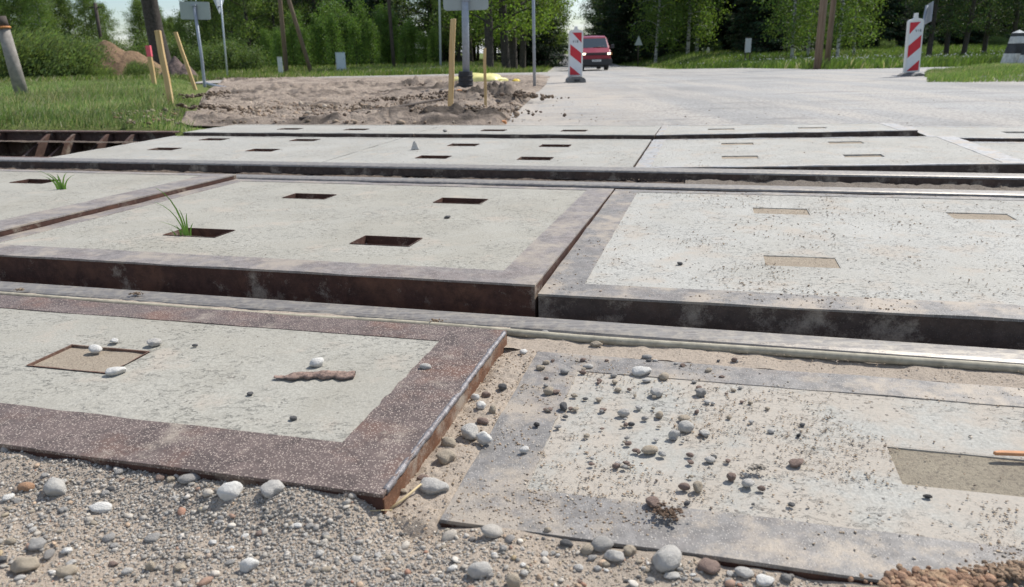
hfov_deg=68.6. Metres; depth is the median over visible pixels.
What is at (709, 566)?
stone
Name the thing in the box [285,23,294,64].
young birch
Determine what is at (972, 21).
dark tree
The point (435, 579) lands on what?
pebble
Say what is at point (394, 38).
young birch
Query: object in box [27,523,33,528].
pebble
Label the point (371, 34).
young birch
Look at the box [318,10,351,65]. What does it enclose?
young birch
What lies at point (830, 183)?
rail gap grit
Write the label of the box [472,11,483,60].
leafy tree
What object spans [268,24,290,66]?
young birch
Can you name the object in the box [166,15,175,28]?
leafy tree
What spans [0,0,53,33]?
leafy tree
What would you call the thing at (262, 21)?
leafy tree
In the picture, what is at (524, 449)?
stone
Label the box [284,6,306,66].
young birch
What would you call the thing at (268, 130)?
crossing panel
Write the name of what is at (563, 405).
stone
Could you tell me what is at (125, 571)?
stone
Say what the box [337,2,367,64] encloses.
young birch
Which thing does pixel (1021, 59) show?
striped bollard
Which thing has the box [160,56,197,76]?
soil heap
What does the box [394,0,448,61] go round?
dark tree
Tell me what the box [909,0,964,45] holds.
spruce tree
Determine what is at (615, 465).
pebble
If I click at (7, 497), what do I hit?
stone
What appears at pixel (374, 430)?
crossing panel
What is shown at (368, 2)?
leafy tree
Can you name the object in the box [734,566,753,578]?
stone
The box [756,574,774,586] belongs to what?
stone
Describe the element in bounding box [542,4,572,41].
dark tree
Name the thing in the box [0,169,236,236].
crossing panel
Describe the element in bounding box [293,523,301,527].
pebble
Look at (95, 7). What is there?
utility pole
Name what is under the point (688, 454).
pebble
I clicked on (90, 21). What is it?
birch tree
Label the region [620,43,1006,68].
meadow grass
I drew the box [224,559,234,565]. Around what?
pebble
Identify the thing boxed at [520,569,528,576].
pebble
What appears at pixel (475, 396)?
stone
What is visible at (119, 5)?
sky
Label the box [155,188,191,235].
grass tuft
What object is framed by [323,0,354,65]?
young birch
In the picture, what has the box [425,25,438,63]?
young birch
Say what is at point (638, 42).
warning sign
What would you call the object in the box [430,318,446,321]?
mud clump
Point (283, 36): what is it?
utility pole
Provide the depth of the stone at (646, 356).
1.32 m
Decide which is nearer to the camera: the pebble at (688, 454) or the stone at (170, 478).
the stone at (170, 478)
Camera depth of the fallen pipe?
15.57 m
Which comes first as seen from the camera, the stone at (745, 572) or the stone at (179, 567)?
the stone at (745, 572)
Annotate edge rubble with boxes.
[112,107,183,124]
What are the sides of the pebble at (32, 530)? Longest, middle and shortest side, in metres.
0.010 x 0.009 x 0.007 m
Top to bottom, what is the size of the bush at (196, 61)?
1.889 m
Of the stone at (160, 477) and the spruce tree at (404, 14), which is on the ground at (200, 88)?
the spruce tree at (404, 14)
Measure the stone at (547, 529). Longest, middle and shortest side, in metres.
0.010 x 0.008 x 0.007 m
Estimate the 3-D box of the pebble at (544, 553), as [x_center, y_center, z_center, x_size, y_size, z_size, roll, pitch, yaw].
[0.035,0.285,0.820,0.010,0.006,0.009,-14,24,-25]
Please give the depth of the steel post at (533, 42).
11.61 m
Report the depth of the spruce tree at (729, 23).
72.12 m
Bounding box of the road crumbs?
[515,101,1009,126]
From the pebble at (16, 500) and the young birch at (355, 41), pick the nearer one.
the pebble at (16, 500)
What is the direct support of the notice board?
on the ground at (200, 88)
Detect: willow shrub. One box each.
[0,20,76,78]
[0,23,39,77]
[0,32,67,78]
[27,25,124,79]
[78,66,108,77]
[102,66,118,75]
[122,59,160,76]
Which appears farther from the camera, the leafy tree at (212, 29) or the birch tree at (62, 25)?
the birch tree at (62, 25)
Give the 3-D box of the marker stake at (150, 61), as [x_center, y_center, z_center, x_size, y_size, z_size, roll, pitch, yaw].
[-7.288,-4.592,15.179,0.089,0.803,0.071,-1,18,0]
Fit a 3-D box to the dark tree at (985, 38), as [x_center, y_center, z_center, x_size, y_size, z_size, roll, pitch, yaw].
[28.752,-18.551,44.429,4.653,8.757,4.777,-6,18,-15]
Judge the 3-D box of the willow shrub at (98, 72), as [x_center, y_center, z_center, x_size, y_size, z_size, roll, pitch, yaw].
[-16.148,-8.443,28.802,1.298,0.814,1.264,-12,21,-30]
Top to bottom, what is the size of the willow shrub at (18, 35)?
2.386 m
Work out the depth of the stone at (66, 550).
0.84 m
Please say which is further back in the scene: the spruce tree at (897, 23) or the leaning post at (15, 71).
the spruce tree at (897, 23)
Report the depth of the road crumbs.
6.04 m
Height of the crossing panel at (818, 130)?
0.178 m
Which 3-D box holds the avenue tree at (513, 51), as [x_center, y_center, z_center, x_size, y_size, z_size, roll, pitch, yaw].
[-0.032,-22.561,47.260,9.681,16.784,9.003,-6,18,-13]
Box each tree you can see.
[0,0,18,32]
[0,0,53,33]
[2,0,26,33]
[2,0,72,35]
[4,0,23,34]
[10,0,62,35]
[15,0,71,36]
[19,0,61,35]
[42,0,83,38]
[51,1,75,37]
[53,0,93,39]
[62,0,117,40]
[73,0,107,41]
[86,2,116,43]
[89,1,127,46]
[120,0,143,43]
[124,0,147,47]
[124,9,147,45]
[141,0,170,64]
[161,17,169,38]
[165,22,174,36]
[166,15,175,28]
[170,0,239,45]
[170,10,200,61]
[172,24,195,53]
[177,0,221,55]
[190,3,234,46]
[197,0,253,52]
[206,0,288,53]
[212,0,286,65]
[234,0,284,50]
[234,1,298,65]
[237,0,305,49]
[253,1,304,52]
[256,0,310,63]
[286,0,328,64]
[292,0,329,59]
[292,0,353,24]
[318,0,405,63]
[334,0,401,32]
[377,0,419,59]
[384,0,417,43]
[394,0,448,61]
[406,0,460,61]
[411,2,479,61]
[423,0,497,61]
[426,0,496,62]
[438,0,575,68]
[449,0,527,62]
[456,0,526,67]
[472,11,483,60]
[472,40,475,60]
[474,0,537,55]
[492,0,565,68]
[493,0,559,67]
[496,0,562,66]
[518,0,568,66]
[526,1,569,55]
[528,0,578,60]
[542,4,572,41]
[575,0,602,33]
[576,0,601,34]
[580,0,606,35]
[582,0,607,35]
[592,0,612,36]
[593,0,637,60]
[595,0,627,60]
[601,0,644,63]
[618,0,694,62]
[627,3,696,58]
[630,0,702,59]
[632,1,722,56]
[636,0,706,57]
[651,0,723,53]
[655,0,735,53]
[699,0,737,49]
[710,0,736,51]
[713,0,751,50]
[722,0,787,53]
[727,0,790,50]
[737,0,813,53]
[750,0,827,59]
[776,0,818,51]
[782,0,844,56]
[801,0,887,57]
[825,0,906,48]
[832,0,888,55]
[838,0,912,48]
[869,0,934,46]
[886,0,974,56]
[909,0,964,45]
[922,0,986,45]
[923,0,975,53]
[926,0,1003,45]
[936,0,1000,55]
[946,0,1010,44]
[957,0,1023,52]
[982,0,1023,39]
[993,0,1023,39]
[995,0,1023,30]
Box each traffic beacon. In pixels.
[565,26,585,82]
[897,13,924,75]
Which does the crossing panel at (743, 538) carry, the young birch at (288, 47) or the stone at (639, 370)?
the stone at (639, 370)
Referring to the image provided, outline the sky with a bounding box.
[8,0,594,52]
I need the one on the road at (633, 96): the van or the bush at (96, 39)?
the van
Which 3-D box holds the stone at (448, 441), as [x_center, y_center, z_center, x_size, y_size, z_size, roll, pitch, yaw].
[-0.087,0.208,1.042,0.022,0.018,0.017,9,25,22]
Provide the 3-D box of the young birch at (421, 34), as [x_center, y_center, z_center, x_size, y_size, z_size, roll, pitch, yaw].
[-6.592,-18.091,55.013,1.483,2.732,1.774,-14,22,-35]
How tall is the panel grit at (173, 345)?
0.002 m
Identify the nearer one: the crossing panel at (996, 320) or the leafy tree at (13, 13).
the crossing panel at (996, 320)
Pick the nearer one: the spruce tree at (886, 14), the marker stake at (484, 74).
the marker stake at (484, 74)
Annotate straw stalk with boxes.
[390,483,421,509]
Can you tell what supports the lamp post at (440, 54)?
on the ground at (200, 88)
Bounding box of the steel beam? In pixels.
[0,130,179,157]
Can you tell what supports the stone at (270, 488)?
on the gravel shoulder
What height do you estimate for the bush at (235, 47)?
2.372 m
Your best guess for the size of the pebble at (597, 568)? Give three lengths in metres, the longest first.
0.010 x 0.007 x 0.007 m
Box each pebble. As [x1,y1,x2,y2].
[0,556,6,562]
[4,538,15,544]
[14,498,20,503]
[14,575,26,580]
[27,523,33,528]
[28,526,36,532]
[59,506,67,512]
[66,559,76,564]
[101,490,109,495]
[106,486,114,490]
[108,561,117,566]
[110,542,118,548]
[181,578,189,582]
[184,553,190,558]
[208,540,216,544]
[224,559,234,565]
[255,530,261,535]
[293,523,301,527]
[305,522,313,529]
[306,579,312,585]
[316,550,323,556]
[321,566,331,571]
[352,556,361,561]
[374,552,381,558]
[385,555,392,560]
[432,577,439,582]
[486,572,493,577]
[499,545,506,551]
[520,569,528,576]
[540,550,548,556]
[573,564,582,571]
[588,555,596,560]
[593,565,601,570]
[602,561,609,566]
[612,463,619,467]
[635,405,641,410]
[645,577,654,583]
[684,500,690,505]
[686,452,693,456]
[726,570,733,577]
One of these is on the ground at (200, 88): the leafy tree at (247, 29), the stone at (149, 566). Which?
the leafy tree at (247, 29)
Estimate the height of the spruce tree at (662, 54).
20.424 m
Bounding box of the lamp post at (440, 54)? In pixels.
[438,0,441,64]
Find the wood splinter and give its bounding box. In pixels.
[993,450,1023,455]
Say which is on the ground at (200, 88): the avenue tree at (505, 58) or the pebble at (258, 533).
the avenue tree at (505, 58)
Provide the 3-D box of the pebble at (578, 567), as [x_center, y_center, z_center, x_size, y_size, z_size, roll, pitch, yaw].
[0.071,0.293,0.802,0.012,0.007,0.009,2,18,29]
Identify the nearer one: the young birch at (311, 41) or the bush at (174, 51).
the young birch at (311, 41)
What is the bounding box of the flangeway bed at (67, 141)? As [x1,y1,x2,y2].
[0,140,136,142]
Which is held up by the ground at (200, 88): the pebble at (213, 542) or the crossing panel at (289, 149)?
the crossing panel at (289, 149)
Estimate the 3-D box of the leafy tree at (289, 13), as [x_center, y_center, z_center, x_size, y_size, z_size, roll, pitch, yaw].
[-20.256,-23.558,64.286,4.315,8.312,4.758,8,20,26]
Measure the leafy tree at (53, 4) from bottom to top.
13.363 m
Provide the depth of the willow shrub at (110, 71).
30.92 m
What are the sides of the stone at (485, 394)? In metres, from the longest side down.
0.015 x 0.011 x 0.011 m
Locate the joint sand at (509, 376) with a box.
[390,337,536,538]
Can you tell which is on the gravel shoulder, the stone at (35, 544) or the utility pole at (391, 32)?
the stone at (35, 544)
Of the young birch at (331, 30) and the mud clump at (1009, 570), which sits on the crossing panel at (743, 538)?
the mud clump at (1009, 570)
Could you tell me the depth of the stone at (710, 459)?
0.99 m
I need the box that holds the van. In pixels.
[582,36,613,70]
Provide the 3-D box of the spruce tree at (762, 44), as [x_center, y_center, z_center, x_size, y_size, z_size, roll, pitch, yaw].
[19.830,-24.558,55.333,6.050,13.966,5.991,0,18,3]
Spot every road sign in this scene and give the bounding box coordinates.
[179,2,210,86]
[213,0,227,74]
[443,0,487,87]
[913,1,933,72]
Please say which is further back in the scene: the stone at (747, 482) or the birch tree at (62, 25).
the birch tree at (62, 25)
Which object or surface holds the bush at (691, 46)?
on the ground at (200, 88)
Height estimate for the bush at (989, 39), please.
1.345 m
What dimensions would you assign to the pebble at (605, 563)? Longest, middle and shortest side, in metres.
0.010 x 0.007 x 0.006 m
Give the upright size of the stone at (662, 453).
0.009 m
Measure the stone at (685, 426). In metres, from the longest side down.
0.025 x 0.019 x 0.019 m
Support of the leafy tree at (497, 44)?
on the ground at (200, 88)
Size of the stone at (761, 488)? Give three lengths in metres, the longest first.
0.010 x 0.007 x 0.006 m
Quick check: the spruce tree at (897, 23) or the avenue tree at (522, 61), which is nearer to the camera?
the avenue tree at (522, 61)
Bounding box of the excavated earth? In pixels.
[179,73,549,125]
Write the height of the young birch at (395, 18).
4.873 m
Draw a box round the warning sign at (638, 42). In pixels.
[635,36,641,66]
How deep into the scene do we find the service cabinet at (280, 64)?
36.14 m
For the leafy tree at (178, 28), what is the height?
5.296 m
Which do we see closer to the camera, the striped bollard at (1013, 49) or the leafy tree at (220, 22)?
the striped bollard at (1013, 49)
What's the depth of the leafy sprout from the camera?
2.88 m
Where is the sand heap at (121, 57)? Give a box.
[94,40,161,76]
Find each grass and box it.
[0,58,549,83]
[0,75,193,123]
[0,78,201,132]
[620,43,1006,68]
[924,62,1023,81]
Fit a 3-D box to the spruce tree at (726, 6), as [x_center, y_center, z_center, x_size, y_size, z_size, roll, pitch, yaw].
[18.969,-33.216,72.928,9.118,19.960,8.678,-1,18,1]
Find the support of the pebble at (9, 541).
on the gravel shoulder
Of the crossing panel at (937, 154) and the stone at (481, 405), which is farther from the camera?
the crossing panel at (937, 154)
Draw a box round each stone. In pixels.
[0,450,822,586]
[1,493,14,500]
[10,556,39,572]
[17,482,34,490]
[28,537,46,551]
[43,477,66,496]
[55,564,77,577]
[61,547,72,553]
[88,344,101,353]
[89,502,111,512]
[101,532,114,541]
[105,367,126,375]
[110,338,118,343]
[114,468,124,474]
[121,567,133,574]
[144,533,160,542]
[145,561,154,571]
[147,338,161,346]
[155,474,165,480]
[167,476,175,482]
[174,563,186,570]
[177,473,200,483]
[217,481,242,500]
[239,557,258,572]
[260,480,284,497]
[289,416,296,420]
[309,357,323,367]
[411,141,418,149]
[417,474,428,479]
[419,363,430,368]
[419,477,448,494]
[436,449,455,464]
[441,437,455,447]
[448,565,457,570]
[461,423,477,439]
[467,561,492,579]
[471,394,479,399]
[476,401,485,409]
[476,431,491,444]
[477,417,488,424]
[481,391,490,397]
[489,405,495,413]
[498,383,506,390]
[506,573,520,586]
[519,349,527,353]
[519,446,528,452]
[536,365,544,369]
[543,387,553,394]
[544,527,550,532]
[560,368,569,373]
[560,402,566,410]
[560,539,572,546]
[581,543,593,554]
[583,364,593,368]
[590,341,602,346]
[591,536,613,551]
[604,549,624,561]
[617,408,629,416]
[623,545,636,555]
[632,366,651,375]
[641,445,657,453]
[642,354,651,358]
[642,378,651,381]
[645,496,658,507]
[650,387,662,396]
[652,545,681,572]
[655,411,662,418]
[658,451,665,456]
[659,372,668,379]
[664,572,679,578]
[668,429,679,438]
[678,414,689,420]
[678,420,694,432]
[678,482,689,490]
[693,481,702,492]
[695,388,706,396]
[697,558,720,574]
[699,429,709,436]
[704,456,715,462]
[726,472,735,480]
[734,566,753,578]
[741,478,754,487]
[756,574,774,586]
[757,486,765,490]
[788,458,803,467]
[923,494,932,498]
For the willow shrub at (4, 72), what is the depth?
27.88 m
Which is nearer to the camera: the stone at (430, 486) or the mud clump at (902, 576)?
the mud clump at (902, 576)
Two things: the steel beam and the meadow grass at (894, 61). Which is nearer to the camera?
the steel beam
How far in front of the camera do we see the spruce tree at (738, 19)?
58.28 m
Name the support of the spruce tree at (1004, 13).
on the ground at (200, 88)
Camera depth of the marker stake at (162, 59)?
7.52 m
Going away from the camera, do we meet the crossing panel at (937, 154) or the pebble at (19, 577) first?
the pebble at (19, 577)
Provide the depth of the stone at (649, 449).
1.01 m
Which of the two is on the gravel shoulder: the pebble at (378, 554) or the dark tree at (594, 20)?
the pebble at (378, 554)
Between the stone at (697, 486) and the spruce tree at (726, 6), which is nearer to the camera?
the stone at (697, 486)
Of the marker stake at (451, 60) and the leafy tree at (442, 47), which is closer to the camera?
the marker stake at (451, 60)
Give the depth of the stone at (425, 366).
1.23 m
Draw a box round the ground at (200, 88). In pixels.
[0,47,1005,258]
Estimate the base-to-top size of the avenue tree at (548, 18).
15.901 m
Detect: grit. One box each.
[1,307,367,369]
[20,188,594,265]
[29,293,510,327]
[385,139,1002,166]
[447,353,1023,586]
[514,332,1018,382]
[549,191,1022,310]
[616,178,1014,189]
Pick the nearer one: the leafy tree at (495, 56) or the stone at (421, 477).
the stone at (421, 477)
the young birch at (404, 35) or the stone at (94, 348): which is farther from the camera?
the young birch at (404, 35)
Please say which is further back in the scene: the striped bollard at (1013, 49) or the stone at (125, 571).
the striped bollard at (1013, 49)
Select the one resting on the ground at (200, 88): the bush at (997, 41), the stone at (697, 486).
the bush at (997, 41)
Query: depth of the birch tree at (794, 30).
43.06 m
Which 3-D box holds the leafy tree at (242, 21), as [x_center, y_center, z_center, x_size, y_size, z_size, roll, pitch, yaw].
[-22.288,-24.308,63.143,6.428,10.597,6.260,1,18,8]
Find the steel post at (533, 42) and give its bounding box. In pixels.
[532,0,535,85]
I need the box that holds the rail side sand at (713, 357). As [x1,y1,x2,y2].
[504,335,1023,387]
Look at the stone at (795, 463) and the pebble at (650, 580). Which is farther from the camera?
the stone at (795, 463)
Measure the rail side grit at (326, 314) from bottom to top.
0.007 m
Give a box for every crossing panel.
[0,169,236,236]
[0,179,613,316]
[0,295,506,513]
[49,136,400,161]
[183,124,444,137]
[325,138,650,166]
[414,125,660,140]
[440,351,1023,586]
[538,189,1023,349]
[635,136,1023,173]
[656,123,917,138]
[907,126,1023,141]
[973,142,1023,159]
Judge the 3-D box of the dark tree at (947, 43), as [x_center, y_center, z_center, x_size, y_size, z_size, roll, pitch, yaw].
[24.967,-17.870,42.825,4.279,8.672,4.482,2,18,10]
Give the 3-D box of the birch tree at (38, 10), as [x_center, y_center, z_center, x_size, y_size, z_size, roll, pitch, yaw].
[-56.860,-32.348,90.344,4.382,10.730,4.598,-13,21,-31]
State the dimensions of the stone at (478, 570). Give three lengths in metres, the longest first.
0.027 x 0.020 x 0.016 m
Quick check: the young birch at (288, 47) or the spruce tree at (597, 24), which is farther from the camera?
the spruce tree at (597, 24)
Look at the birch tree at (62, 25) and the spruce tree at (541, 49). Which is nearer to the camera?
the spruce tree at (541, 49)
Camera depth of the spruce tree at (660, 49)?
69.45 m
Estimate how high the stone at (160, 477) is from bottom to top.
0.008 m
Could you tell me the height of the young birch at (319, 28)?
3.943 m
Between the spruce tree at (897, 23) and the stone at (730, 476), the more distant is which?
the spruce tree at (897, 23)
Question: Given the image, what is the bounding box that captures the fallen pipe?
[206,82,225,86]
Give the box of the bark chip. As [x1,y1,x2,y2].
[274,370,355,379]
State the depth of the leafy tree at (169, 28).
96.97 m
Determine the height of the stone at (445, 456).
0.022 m
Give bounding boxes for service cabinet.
[277,57,282,72]
[335,52,345,71]
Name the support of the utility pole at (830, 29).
on the ground at (200, 88)
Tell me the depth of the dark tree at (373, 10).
62.68 m
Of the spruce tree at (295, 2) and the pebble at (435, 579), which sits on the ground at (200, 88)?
the spruce tree at (295, 2)
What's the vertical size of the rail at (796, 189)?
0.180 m
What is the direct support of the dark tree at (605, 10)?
on the ground at (200, 88)
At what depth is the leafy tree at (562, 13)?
68.98 m
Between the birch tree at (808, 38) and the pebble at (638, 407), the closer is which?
the pebble at (638, 407)
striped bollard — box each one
[1000,30,1023,62]
[1017,48,1023,63]
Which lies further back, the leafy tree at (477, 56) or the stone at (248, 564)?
the leafy tree at (477, 56)
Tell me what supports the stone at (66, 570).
on the gravel shoulder
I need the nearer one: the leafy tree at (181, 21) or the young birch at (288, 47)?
the young birch at (288, 47)
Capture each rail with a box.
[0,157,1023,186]
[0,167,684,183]
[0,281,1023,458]
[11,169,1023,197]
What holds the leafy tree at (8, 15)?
on the ground at (200, 88)
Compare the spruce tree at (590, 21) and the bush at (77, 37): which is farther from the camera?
the spruce tree at (590, 21)
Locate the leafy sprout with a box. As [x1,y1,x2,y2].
[36,170,69,188]
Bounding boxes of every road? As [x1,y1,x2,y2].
[195,72,562,82]
[506,54,1023,126]
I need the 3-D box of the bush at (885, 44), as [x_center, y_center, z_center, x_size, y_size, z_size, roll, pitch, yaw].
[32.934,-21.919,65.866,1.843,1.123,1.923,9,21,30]
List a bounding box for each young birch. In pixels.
[257,26,275,66]
[258,26,274,66]
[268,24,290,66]
[269,28,289,65]
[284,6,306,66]
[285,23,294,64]
[292,21,312,66]
[303,23,315,65]
[306,9,331,65]
[311,14,332,66]
[314,0,346,64]
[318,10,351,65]
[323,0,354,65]
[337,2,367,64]
[340,11,368,65]
[348,0,371,63]
[358,16,382,65]
[365,5,395,63]
[365,26,386,63]
[372,0,402,64]
[381,2,403,63]
[382,24,400,63]
[396,22,415,64]
[397,14,422,64]
[401,15,422,65]
[416,29,430,63]
[418,31,431,63]
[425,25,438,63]
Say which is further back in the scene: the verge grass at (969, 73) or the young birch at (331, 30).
the young birch at (331, 30)
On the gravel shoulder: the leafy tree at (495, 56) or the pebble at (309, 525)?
the pebble at (309, 525)
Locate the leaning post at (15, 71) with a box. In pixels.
[0,16,27,94]
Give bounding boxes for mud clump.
[128,291,142,294]
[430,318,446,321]
[639,502,691,520]
[744,463,770,471]
[848,563,1017,586]
[958,559,1023,583]
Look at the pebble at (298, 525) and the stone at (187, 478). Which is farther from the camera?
the stone at (187, 478)
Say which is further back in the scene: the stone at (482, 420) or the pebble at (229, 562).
the stone at (482, 420)
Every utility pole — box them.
[89,3,102,39]
[278,0,288,71]
[287,0,312,71]
[387,0,395,66]
[813,0,827,68]
[824,0,835,62]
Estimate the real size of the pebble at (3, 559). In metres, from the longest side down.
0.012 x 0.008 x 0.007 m
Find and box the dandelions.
[680,49,1002,63]
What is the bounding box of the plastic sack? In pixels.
[448,73,508,81]
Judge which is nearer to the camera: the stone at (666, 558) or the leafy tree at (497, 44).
the stone at (666, 558)
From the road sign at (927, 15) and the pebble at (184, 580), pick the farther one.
the road sign at (927, 15)
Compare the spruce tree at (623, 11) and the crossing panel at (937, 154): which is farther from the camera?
the spruce tree at (623, 11)
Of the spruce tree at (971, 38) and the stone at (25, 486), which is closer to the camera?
the stone at (25, 486)
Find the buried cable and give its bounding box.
[299,97,443,119]
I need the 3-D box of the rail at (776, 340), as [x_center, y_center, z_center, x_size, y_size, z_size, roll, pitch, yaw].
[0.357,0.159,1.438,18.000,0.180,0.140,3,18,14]
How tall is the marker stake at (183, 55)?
1.146 m
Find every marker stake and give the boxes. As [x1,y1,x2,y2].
[145,45,156,84]
[154,30,173,103]
[173,32,196,89]
[448,18,455,105]
[483,48,486,107]
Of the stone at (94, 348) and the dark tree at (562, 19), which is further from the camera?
the dark tree at (562, 19)
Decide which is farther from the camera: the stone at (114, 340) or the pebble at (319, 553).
the stone at (114, 340)
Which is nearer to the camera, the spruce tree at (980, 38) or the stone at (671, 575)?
the stone at (671, 575)
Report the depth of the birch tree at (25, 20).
93.73 m
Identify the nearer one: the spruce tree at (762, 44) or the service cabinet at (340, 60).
the service cabinet at (340, 60)
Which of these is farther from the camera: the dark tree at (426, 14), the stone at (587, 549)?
the dark tree at (426, 14)
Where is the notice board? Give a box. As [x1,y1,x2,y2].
[744,37,751,58]
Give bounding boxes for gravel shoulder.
[0,451,879,586]
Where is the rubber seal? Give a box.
[0,291,1023,373]
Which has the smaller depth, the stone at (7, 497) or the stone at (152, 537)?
the stone at (152, 537)
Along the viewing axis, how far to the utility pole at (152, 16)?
41.04 m
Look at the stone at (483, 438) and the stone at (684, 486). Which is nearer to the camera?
the stone at (684, 486)
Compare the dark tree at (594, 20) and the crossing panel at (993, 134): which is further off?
the dark tree at (594, 20)
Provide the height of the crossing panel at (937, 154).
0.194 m
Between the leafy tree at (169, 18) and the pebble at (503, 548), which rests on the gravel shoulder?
the pebble at (503, 548)
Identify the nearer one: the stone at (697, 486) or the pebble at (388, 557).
the pebble at (388, 557)
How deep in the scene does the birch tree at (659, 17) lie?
60.07 m
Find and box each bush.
[47,27,97,47]
[78,31,124,46]
[112,37,140,52]
[126,26,188,61]
[139,35,194,63]
[148,30,198,66]
[178,44,232,71]
[190,30,246,72]
[206,32,261,68]
[227,41,273,70]
[674,40,700,53]
[700,41,723,52]
[878,39,897,48]
[988,35,1008,44]
[990,35,1008,45]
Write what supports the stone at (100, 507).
on the gravel shoulder
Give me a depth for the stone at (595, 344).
1.38 m
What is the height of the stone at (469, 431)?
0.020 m
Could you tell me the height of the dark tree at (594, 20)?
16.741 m
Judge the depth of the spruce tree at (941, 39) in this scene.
76.45 m
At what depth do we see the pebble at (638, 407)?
1.13 m
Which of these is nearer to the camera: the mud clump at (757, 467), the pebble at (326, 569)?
the pebble at (326, 569)
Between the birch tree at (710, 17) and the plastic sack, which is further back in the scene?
the birch tree at (710, 17)
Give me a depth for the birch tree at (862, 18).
47.00 m
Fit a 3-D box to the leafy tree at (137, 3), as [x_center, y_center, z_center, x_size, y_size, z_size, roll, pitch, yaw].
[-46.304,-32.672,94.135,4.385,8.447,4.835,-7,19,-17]
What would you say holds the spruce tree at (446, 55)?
on the ground at (200, 88)
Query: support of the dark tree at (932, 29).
on the ground at (200, 88)
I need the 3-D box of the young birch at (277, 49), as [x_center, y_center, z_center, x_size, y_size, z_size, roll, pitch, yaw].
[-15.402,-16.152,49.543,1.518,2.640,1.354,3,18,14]
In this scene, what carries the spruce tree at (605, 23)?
on the ground at (200, 88)
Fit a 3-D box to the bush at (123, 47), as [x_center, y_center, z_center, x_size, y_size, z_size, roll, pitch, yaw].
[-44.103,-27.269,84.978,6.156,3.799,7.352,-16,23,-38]
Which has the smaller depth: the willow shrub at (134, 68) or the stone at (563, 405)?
the stone at (563, 405)
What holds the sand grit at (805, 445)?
on the crossing panel at (743, 538)
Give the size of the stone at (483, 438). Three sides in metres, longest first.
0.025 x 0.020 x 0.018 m
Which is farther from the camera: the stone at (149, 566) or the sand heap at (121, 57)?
the sand heap at (121, 57)
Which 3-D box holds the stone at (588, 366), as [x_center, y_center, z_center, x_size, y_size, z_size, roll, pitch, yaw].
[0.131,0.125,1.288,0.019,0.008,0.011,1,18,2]
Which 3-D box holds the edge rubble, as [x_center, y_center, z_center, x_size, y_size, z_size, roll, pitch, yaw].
[-3.230,-1.638,6.867,0.768,0.126,2.356,-8,19,-20]
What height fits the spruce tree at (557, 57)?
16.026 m
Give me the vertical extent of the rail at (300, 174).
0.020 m
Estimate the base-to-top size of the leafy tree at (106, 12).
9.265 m
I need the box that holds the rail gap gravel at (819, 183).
[685,179,1023,190]
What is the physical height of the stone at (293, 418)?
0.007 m
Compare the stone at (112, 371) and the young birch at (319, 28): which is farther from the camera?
the young birch at (319, 28)
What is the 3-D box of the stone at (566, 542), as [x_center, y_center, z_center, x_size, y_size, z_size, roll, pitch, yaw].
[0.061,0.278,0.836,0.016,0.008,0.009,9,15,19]
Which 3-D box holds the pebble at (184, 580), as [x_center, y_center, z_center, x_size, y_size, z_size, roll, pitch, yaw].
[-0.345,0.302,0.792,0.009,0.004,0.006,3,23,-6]
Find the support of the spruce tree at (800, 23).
on the ground at (200, 88)
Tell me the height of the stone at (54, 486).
0.025 m
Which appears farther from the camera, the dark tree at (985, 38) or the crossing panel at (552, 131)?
the dark tree at (985, 38)
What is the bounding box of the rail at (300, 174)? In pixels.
[0,167,684,183]
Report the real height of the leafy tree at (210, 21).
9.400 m
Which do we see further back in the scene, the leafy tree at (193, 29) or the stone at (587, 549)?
the leafy tree at (193, 29)
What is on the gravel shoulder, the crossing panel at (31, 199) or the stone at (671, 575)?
the stone at (671, 575)
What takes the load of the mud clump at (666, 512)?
on the crossing panel at (743, 538)
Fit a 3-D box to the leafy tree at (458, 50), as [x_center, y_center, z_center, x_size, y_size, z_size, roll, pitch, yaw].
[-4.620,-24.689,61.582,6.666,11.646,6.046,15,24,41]
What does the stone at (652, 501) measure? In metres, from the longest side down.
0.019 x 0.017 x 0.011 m
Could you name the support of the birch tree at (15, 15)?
on the ground at (200, 88)
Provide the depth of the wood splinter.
0.97 m
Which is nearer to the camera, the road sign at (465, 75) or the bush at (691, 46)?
the road sign at (465, 75)
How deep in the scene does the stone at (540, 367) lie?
1.28 m
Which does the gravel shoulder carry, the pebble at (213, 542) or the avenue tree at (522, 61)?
the pebble at (213, 542)
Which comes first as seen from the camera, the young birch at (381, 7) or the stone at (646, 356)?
the stone at (646, 356)
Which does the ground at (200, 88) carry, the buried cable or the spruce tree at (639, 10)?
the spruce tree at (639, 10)
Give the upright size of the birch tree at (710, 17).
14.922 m

